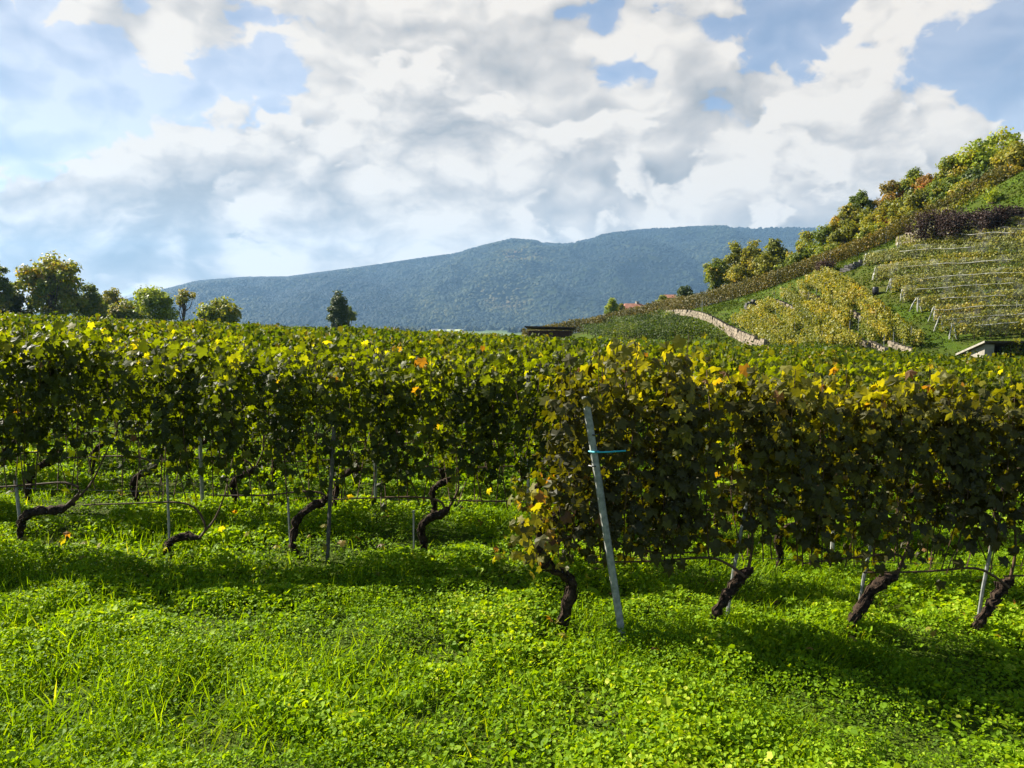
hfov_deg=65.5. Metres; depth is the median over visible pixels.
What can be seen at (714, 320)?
stone wall
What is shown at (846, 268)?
stone wall
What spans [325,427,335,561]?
row post
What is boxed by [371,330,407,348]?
grapevine
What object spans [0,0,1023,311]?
sky
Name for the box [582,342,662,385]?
grapevine
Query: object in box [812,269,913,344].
vine row
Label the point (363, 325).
grapevine
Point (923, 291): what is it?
vine row
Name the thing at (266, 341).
grapevine
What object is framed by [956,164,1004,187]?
deciduous tree
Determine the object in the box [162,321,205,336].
grapevine
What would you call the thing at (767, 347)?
grapevine
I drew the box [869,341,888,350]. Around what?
stone wall
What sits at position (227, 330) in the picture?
grapevine
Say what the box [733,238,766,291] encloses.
deciduous tree
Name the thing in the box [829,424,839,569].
row post
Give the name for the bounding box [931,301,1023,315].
vine row
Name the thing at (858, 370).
grapevine
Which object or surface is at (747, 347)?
grapevine
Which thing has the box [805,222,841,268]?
deciduous tree
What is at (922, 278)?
vine row
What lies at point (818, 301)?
vine row
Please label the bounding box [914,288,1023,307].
vine row
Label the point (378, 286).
mountain forest
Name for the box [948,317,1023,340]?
vine row
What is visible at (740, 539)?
vine stake
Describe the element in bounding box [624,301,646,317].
red roofed house
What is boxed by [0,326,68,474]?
grapevine
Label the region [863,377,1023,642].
grapevine
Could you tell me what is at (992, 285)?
vine row
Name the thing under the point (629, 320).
vine row
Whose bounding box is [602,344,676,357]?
grapevine
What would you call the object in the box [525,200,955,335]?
vine row
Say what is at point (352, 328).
grapevine
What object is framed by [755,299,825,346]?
vine row
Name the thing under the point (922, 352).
grapevine
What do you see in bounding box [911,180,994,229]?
vine row
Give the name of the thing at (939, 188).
deciduous tree
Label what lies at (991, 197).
green shrub
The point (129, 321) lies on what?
grapevine
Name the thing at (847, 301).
vine row
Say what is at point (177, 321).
grapevine
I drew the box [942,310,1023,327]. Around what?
vine row
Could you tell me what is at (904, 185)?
deciduous tree
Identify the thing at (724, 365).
grapevine
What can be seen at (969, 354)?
grapevine
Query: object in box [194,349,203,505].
row post
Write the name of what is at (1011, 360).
grapevine
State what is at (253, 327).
grapevine
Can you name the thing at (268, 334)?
grapevine
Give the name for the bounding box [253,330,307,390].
grapevine
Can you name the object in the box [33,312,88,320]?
grapevine
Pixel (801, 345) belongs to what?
vineyard foliage
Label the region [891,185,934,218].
deciduous tree
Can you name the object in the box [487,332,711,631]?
grapevine
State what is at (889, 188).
deciduous tree
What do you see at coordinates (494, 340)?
grapevine
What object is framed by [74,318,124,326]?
grapevine
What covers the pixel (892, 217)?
deciduous tree
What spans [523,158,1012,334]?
vine row
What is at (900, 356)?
grapevine
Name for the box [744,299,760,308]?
stone wall
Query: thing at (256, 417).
grapevine
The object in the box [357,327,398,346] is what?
grapevine
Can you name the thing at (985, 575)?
vine stake
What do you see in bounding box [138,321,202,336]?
grapevine
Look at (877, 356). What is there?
grapevine
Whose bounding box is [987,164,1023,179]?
deciduous tree
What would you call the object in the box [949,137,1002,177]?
deciduous tree
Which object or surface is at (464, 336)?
grapevine
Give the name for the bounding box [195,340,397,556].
grapevine
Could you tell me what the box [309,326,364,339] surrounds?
grapevine
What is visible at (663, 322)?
vine row
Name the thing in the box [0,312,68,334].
grapevine
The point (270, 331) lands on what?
grapevine
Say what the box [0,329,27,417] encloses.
grapevine
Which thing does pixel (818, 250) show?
deciduous tree
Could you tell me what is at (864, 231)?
deciduous tree
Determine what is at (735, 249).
deciduous tree
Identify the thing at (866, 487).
trellis wire
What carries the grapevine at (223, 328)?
on the ground at (954, 346)
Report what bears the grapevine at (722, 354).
on the ground at (954, 346)
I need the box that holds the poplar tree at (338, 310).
[326,290,350,327]
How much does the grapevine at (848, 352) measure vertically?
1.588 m
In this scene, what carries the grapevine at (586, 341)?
on the ground at (954, 346)
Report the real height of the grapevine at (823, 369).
2.174 m
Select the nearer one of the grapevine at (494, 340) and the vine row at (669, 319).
the grapevine at (494, 340)
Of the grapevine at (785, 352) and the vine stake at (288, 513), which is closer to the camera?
the vine stake at (288, 513)
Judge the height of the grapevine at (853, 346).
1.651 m
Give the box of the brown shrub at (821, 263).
[813,258,836,271]
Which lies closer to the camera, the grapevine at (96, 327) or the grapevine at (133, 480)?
the grapevine at (133, 480)
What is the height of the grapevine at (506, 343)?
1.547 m
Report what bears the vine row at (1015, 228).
on the ground at (954, 346)
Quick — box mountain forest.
[36,225,854,327]
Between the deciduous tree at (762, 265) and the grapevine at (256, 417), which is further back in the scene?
the deciduous tree at (762, 265)
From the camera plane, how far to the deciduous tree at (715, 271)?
120.04 m
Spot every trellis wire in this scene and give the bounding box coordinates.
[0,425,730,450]
[4,487,894,513]
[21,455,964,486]
[605,478,1023,492]
[613,554,1023,565]
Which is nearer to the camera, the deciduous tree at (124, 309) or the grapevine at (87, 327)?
the grapevine at (87, 327)
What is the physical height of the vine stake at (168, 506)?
0.950 m
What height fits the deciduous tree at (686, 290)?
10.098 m
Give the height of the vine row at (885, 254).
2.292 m
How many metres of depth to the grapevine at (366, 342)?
10.77 m
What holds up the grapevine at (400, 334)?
on the ground at (954, 346)
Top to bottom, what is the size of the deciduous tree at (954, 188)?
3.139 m
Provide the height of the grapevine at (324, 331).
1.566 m
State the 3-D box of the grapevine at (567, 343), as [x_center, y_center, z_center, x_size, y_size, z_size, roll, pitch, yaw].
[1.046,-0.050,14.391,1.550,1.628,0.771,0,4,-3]
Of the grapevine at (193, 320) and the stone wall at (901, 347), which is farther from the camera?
the stone wall at (901, 347)
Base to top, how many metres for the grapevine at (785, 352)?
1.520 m
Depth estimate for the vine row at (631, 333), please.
86.92 m
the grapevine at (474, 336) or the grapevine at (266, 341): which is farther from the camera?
the grapevine at (474, 336)
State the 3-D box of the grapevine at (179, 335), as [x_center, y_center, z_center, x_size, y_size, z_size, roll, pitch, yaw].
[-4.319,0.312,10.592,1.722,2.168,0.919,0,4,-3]
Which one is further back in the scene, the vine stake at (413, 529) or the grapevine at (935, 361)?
the grapevine at (935, 361)
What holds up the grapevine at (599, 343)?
on the ground at (954, 346)
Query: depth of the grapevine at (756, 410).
5.83 m
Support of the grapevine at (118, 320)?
on the ground at (954, 346)
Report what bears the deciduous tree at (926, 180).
on the ground at (954, 346)
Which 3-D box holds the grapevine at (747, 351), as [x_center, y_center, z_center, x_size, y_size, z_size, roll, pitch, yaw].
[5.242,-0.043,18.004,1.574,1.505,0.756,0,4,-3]
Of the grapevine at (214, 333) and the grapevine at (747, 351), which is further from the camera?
the grapevine at (747, 351)
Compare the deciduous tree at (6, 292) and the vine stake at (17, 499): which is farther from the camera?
the deciduous tree at (6, 292)
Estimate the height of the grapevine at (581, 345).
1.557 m
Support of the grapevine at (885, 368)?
on the ground at (954, 346)
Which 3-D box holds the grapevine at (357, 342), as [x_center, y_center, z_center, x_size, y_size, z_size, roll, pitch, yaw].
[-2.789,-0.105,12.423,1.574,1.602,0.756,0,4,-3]
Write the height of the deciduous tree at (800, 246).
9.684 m
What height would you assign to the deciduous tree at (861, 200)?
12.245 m
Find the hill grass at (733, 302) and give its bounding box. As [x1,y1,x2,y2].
[625,170,1023,358]
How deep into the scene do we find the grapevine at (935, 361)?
16.34 m
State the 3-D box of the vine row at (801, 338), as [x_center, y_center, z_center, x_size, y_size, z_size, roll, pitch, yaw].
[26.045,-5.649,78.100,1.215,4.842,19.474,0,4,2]
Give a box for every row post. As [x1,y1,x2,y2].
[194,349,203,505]
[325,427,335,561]
[373,354,376,514]
[527,372,529,519]
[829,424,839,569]
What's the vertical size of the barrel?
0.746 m
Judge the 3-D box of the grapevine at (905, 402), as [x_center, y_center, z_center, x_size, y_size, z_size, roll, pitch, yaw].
[2.692,0.935,5.986,1.502,2.174,0.729,0,4,-3]
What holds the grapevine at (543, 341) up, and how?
on the ground at (954, 346)
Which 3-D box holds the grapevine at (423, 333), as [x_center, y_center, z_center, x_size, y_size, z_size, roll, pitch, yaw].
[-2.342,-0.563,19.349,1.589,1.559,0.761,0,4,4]
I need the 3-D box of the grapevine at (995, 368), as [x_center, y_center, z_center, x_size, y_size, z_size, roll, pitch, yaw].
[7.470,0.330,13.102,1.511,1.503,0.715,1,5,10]
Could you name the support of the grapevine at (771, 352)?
on the ground at (954, 346)
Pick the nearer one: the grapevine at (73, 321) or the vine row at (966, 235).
the grapevine at (73, 321)
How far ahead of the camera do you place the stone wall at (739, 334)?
77.74 m
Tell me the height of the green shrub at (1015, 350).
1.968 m
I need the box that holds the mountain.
[170,227,826,328]
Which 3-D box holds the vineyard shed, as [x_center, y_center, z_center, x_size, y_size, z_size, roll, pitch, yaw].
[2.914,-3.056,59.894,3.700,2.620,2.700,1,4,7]
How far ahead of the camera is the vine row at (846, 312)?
75.51 m
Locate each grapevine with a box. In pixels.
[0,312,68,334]
[0,313,45,332]
[0,320,80,398]
[0,320,110,551]
[0,325,109,505]
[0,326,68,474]
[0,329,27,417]
[3,315,69,335]
[6,312,40,330]
[20,322,56,394]
[30,311,75,323]
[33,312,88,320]
[40,318,108,327]
[41,324,157,478]
[50,320,114,344]
[56,321,162,418]
[66,313,158,405]
[67,333,208,506]
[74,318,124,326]
[82,339,253,556]
[92,316,145,326]
[108,320,182,359]
[113,321,153,332]
[114,328,220,408]
[121,320,164,331]
[126,318,180,332]
[129,326,246,480]
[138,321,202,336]
[148,324,226,406]
[150,335,306,508]
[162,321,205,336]
[164,317,221,326]
[167,317,226,337]
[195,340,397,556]
[201,324,265,348]
[201,327,244,343]
[206,318,253,333]
[209,321,248,335]
[210,330,294,413]
[214,328,304,414]
[221,322,279,339]
[228,321,257,329]
[232,338,333,482]
[239,323,301,343]
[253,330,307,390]
[266,329,305,385]
[269,336,405,505]
[276,328,344,387]
[283,326,374,429]
[298,336,425,486]
[301,325,375,359]
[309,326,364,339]
[321,324,374,335]
[328,324,371,336]
[332,347,513,556]
[344,329,415,397]
[348,326,409,346]
[353,329,428,347]
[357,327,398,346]
[359,347,506,511]
[361,337,456,402]
[365,326,413,338]
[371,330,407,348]
[385,329,440,351]
[397,334,503,487]
[405,331,481,356]
[414,329,452,335]
[417,331,466,350]
[423,339,479,379]
[429,331,494,351]
[452,340,522,420]
[453,330,488,340]
[455,336,601,516]
[456,335,515,346]
[457,347,624,554]
[460,332,582,485]
[466,334,534,407]
[466,335,537,392]
[485,333,525,339]
[486,332,523,342]
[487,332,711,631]
[509,332,579,359]
[515,342,593,428]
[533,336,604,360]
[547,352,658,476]
[569,337,610,344]
[572,333,625,347]
[575,337,646,352]
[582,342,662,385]
[587,353,701,509]
[596,358,851,624]
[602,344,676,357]
[622,336,664,349]
[627,343,691,383]
[628,338,662,348]
[642,340,741,460]
[660,345,745,426]
[661,338,733,369]
[693,361,773,527]
[695,347,747,370]
[697,344,730,354]
[707,356,893,570]
[718,342,748,354]
[718,346,762,358]
[722,350,798,440]
[723,341,773,351]
[723,349,753,358]
[724,344,764,356]
[726,351,786,367]
[731,358,810,497]
[743,349,809,366]
[753,345,794,357]
[754,356,886,512]
[760,342,792,354]
[771,343,812,357]
[772,348,820,361]
[774,349,812,359]
[776,363,980,637]
[779,350,863,374]
[786,345,886,376]
[802,343,839,354]
[804,347,867,358]
[822,348,876,360]
[826,363,917,498]
[827,344,862,352]
[842,358,990,511]
[844,347,909,375]
[860,348,889,356]
[860,355,939,421]
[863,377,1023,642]
[872,354,910,373]
[875,354,910,365]
[876,358,986,475]
[888,347,930,359]
[889,351,949,362]
[891,357,955,372]
[901,356,977,372]
[905,348,948,360]
[910,353,966,366]
[925,359,1021,445]
[941,368,1023,521]
[946,351,999,364]
[953,357,1017,372]
[955,355,1023,368]
[959,360,1023,389]
[960,362,1023,493]
[975,353,996,360]
[979,352,1023,375]
[985,358,1016,372]
[1003,520,1023,576]
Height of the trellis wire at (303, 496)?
0.677 m
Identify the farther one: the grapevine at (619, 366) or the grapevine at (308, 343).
the grapevine at (308, 343)
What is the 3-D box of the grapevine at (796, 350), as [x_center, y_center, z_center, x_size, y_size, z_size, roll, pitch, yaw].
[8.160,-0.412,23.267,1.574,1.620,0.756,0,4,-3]
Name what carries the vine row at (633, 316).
on the ground at (954, 346)
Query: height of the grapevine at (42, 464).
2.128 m
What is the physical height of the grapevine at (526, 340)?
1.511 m
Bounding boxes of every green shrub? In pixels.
[980,187,1000,203]
[999,337,1023,359]
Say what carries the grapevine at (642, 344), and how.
on the ground at (954, 346)
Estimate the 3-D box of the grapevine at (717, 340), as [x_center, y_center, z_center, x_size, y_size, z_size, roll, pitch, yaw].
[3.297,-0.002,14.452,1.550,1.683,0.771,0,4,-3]
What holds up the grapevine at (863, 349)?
on the ground at (954, 346)
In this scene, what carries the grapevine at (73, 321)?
on the ground at (954, 346)
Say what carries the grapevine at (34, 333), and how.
on the ground at (954, 346)
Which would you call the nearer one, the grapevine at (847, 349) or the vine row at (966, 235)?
the grapevine at (847, 349)
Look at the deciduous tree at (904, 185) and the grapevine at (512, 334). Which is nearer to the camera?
the grapevine at (512, 334)
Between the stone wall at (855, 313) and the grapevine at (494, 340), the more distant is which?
the stone wall at (855, 313)
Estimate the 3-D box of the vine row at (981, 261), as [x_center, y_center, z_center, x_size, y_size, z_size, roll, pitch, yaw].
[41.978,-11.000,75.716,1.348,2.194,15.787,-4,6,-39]
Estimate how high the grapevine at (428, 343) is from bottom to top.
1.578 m
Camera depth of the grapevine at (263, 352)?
10.62 m
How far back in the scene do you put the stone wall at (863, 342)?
68.18 m
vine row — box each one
[521,221,900,335]
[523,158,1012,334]
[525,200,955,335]
[579,309,674,331]
[580,312,682,333]
[585,314,690,334]
[589,316,700,336]
[592,319,707,336]
[596,321,714,336]
[601,324,724,339]
[729,312,785,345]
[739,309,794,345]
[747,304,811,345]
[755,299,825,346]
[763,295,837,347]
[771,291,849,345]
[779,287,862,347]
[787,282,874,346]
[795,279,884,342]
[804,274,895,344]
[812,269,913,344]
[820,265,925,346]
[862,240,1023,265]
[872,254,1023,280]
[874,250,1023,272]
[886,267,1023,292]
[887,235,1023,256]
[888,265,1022,283]
[896,227,1023,247]
[900,277,1023,301]
[905,279,1023,295]
[909,288,1023,312]
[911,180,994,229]
[914,223,1023,243]
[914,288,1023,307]
[917,216,1023,231]
[928,300,1016,322]
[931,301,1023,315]
[933,307,1023,331]
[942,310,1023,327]
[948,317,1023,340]
[951,317,1023,334]
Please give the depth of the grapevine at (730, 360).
12.75 m
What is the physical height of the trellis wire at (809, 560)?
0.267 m
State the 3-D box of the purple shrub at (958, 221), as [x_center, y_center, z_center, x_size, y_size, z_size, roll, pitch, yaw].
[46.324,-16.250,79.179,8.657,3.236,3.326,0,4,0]
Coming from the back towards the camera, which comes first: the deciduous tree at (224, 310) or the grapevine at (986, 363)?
the deciduous tree at (224, 310)
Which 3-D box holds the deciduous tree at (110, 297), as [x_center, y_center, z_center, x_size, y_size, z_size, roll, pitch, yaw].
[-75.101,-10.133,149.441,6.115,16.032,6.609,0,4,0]
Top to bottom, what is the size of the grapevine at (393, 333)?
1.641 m
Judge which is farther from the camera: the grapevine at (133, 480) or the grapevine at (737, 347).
the grapevine at (737, 347)
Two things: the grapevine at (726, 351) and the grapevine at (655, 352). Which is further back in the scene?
the grapevine at (726, 351)
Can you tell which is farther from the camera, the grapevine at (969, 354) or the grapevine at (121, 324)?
the grapevine at (969, 354)
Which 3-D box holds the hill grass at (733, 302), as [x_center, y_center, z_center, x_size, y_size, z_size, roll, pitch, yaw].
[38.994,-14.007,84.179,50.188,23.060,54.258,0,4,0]
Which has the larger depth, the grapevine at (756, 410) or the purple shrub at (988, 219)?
the purple shrub at (988, 219)
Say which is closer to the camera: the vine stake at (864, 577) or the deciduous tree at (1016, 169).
the vine stake at (864, 577)
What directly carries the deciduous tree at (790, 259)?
on the ground at (954, 346)
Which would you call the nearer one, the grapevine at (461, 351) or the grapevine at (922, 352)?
the grapevine at (461, 351)
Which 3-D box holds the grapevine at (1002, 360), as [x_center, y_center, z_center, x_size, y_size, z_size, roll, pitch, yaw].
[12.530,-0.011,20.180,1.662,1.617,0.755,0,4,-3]
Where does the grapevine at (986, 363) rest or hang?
on the ground at (954, 346)
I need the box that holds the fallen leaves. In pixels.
[21,489,1015,653]
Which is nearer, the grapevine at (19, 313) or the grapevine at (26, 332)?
the grapevine at (26, 332)
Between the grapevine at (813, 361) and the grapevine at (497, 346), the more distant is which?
the grapevine at (813, 361)
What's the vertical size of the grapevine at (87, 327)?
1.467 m
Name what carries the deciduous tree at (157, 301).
on the ground at (954, 346)
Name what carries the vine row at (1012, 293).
on the ground at (954, 346)
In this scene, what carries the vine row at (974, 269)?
on the ground at (954, 346)
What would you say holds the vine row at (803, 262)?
on the ground at (954, 346)
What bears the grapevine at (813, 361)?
on the ground at (954, 346)
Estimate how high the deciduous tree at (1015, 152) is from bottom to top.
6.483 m
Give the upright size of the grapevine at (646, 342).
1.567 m
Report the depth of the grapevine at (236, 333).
15.67 m
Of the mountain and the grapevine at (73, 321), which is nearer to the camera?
the grapevine at (73, 321)
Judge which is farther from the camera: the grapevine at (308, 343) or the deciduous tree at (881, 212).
the deciduous tree at (881, 212)
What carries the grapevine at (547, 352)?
on the ground at (954, 346)
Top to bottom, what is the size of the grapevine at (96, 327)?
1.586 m
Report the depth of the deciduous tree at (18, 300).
130.30 m
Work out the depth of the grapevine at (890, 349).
16.50 m
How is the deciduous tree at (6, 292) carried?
on the ground at (954, 346)
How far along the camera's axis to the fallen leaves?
7.34 m
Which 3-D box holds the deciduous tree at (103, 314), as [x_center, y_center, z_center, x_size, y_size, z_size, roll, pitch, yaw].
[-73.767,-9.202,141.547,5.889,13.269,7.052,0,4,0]
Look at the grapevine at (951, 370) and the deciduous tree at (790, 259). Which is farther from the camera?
the deciduous tree at (790, 259)
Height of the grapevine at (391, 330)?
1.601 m
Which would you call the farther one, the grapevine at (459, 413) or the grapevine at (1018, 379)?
the grapevine at (1018, 379)
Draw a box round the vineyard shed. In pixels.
[524,326,575,337]
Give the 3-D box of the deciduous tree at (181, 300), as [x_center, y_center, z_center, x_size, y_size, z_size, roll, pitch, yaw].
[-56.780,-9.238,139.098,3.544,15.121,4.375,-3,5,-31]
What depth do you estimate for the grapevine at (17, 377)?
7.16 m
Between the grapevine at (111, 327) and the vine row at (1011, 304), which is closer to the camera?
the grapevine at (111, 327)
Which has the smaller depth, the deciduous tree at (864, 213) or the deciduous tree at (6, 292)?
the deciduous tree at (864, 213)
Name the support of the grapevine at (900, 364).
on the ground at (954, 346)
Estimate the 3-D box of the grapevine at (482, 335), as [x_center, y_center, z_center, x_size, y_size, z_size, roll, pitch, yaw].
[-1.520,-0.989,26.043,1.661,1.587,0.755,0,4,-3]
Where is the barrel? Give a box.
[872,287,878,294]
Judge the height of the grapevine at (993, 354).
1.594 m
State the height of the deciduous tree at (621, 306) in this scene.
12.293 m
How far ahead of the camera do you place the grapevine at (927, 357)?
18.33 m
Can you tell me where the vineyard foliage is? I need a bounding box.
[1,312,1022,361]
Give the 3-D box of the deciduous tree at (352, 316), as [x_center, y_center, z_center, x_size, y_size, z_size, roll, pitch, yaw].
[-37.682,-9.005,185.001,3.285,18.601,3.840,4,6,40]
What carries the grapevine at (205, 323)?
on the ground at (954, 346)
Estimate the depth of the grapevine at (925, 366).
11.28 m
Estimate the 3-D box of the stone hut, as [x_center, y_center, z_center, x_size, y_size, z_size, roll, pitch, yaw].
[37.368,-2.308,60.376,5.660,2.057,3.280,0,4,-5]
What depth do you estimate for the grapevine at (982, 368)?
16.56 m
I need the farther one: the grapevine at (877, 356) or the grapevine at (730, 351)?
the grapevine at (730, 351)
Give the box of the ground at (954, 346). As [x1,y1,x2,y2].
[0,172,1023,767]
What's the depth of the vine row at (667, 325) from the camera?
89.20 m
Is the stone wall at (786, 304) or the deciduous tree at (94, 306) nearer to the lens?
the stone wall at (786, 304)
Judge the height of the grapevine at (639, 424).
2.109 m
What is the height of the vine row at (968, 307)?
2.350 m
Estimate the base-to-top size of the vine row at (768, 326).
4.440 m
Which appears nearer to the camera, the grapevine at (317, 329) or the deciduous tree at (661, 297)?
the grapevine at (317, 329)
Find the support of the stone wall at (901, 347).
on the ground at (954, 346)
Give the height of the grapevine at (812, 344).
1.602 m
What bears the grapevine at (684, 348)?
on the ground at (954, 346)
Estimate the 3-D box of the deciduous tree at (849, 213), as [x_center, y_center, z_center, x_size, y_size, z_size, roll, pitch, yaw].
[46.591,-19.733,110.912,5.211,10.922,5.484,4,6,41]
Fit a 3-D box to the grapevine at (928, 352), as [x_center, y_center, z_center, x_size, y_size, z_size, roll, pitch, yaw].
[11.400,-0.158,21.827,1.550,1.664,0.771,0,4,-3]
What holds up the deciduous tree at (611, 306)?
on the ground at (954, 346)
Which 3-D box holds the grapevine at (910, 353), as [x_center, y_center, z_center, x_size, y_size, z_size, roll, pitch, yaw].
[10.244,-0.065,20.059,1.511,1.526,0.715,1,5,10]
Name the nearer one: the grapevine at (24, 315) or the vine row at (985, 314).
the grapevine at (24, 315)
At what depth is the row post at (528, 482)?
9.25 m
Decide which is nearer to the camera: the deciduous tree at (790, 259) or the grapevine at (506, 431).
the grapevine at (506, 431)
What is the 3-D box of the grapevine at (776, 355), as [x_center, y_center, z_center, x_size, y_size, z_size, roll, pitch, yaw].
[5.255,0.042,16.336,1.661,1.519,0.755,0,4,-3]
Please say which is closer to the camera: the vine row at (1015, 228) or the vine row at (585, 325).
the vine row at (1015, 228)
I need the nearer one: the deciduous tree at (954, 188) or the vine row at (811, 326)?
the vine row at (811, 326)
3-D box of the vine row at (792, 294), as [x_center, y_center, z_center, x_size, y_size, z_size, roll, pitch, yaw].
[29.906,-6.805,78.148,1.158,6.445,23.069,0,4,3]
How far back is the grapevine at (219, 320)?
22.10 m
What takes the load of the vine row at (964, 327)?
on the ground at (954, 346)
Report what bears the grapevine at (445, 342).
on the ground at (954, 346)
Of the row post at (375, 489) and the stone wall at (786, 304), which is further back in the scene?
the stone wall at (786, 304)
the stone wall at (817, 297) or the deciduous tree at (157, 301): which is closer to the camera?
the stone wall at (817, 297)
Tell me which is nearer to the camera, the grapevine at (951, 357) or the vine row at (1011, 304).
the grapevine at (951, 357)
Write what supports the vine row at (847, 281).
on the ground at (954, 346)
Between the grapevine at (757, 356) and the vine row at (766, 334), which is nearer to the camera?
the grapevine at (757, 356)
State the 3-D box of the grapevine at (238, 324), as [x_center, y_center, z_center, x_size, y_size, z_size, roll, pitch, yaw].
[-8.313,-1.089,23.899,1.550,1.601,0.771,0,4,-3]
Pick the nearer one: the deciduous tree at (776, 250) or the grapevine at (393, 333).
the grapevine at (393, 333)
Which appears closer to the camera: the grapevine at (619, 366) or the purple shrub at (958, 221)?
the grapevine at (619, 366)
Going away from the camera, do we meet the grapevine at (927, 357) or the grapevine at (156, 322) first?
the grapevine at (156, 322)
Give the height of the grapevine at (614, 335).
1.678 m
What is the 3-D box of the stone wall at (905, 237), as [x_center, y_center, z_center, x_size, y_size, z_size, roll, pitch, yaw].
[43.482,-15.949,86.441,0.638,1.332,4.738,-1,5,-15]
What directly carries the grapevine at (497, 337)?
on the ground at (954, 346)
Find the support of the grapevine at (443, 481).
on the ground at (954, 346)
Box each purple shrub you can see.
[901,206,977,239]
[930,205,1005,236]
[973,199,1023,232]
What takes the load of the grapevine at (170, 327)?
on the ground at (954, 346)
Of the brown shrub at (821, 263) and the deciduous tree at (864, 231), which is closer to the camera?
the brown shrub at (821, 263)
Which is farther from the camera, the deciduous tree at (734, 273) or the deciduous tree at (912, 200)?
the deciduous tree at (734, 273)
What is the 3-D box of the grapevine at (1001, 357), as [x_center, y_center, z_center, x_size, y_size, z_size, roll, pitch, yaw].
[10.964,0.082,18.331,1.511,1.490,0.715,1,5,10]
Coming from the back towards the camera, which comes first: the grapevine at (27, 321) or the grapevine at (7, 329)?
the grapevine at (27, 321)
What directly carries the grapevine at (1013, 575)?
on the ground at (954, 346)
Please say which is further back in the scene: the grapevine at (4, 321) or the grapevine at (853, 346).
the grapevine at (853, 346)
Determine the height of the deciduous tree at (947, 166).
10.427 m
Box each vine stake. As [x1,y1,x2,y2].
[13,475,20,517]
[166,475,170,537]
[287,497,290,554]
[413,510,414,548]
[726,502,748,620]
[855,545,871,633]
[977,546,992,613]
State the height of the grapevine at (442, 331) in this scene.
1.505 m
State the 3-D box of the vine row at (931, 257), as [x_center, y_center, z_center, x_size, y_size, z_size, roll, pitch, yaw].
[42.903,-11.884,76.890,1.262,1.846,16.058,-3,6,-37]
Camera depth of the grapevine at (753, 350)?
23.18 m
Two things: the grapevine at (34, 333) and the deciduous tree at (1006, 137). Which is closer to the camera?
the grapevine at (34, 333)
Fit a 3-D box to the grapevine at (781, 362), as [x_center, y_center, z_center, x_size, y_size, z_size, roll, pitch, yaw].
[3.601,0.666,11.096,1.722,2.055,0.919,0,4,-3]
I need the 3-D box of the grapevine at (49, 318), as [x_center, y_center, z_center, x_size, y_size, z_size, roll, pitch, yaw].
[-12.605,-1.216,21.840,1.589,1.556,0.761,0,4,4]
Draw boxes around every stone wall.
[664,309,728,333]
[727,325,767,345]
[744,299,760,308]
[774,299,797,310]
[800,292,823,300]
[840,260,863,271]
[849,332,870,347]
[850,310,864,320]
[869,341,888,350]
[887,341,916,353]
[895,232,917,244]
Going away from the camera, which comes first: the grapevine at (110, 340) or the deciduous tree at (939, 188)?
the grapevine at (110, 340)
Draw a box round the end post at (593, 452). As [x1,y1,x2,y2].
[582,396,625,644]
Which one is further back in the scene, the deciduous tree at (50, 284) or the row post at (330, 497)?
the deciduous tree at (50, 284)
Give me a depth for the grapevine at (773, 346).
26.68 m
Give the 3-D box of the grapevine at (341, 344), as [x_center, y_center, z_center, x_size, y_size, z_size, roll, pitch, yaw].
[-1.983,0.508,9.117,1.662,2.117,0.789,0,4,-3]
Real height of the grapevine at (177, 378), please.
2.121 m
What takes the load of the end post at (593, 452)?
on the ground at (954, 346)
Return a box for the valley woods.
[279,325,579,332]
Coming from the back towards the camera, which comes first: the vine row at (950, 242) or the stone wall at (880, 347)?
the vine row at (950, 242)
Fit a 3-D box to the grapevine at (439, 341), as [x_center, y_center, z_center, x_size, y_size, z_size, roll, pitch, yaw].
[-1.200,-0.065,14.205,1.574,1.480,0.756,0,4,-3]
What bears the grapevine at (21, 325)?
on the ground at (954, 346)
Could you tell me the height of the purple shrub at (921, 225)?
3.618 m
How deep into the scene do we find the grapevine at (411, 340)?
12.41 m
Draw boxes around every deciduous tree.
[0,264,16,313]
[0,290,36,314]
[12,249,89,316]
[69,282,106,317]
[77,300,111,317]
[102,287,127,307]
[106,299,146,319]
[131,285,178,320]
[174,288,197,321]
[192,295,242,323]
[347,306,356,326]
[604,297,618,313]
[618,303,625,315]
[655,294,668,301]
[674,285,694,309]
[703,257,730,298]
[720,264,751,299]
[721,240,747,284]
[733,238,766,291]
[748,251,776,289]
[754,238,791,284]
[773,252,808,280]
[786,231,816,266]
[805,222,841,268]
[811,244,843,260]
[826,219,858,256]
[827,202,861,242]
[848,189,873,223]
[852,207,873,253]
[854,221,899,249]
[862,199,901,229]
[870,180,907,211]
[884,206,921,234]
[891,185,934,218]
[892,166,924,195]
[912,173,934,194]
[924,175,960,209]
[929,153,975,187]
[944,178,986,201]
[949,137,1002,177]
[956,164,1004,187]
[982,126,1023,166]
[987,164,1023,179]
[989,140,1023,168]
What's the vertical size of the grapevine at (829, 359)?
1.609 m
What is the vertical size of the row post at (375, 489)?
2.050 m
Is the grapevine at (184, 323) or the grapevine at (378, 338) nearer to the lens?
the grapevine at (378, 338)
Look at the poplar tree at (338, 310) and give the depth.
168.56 m
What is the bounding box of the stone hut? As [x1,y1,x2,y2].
[956,341,1023,357]

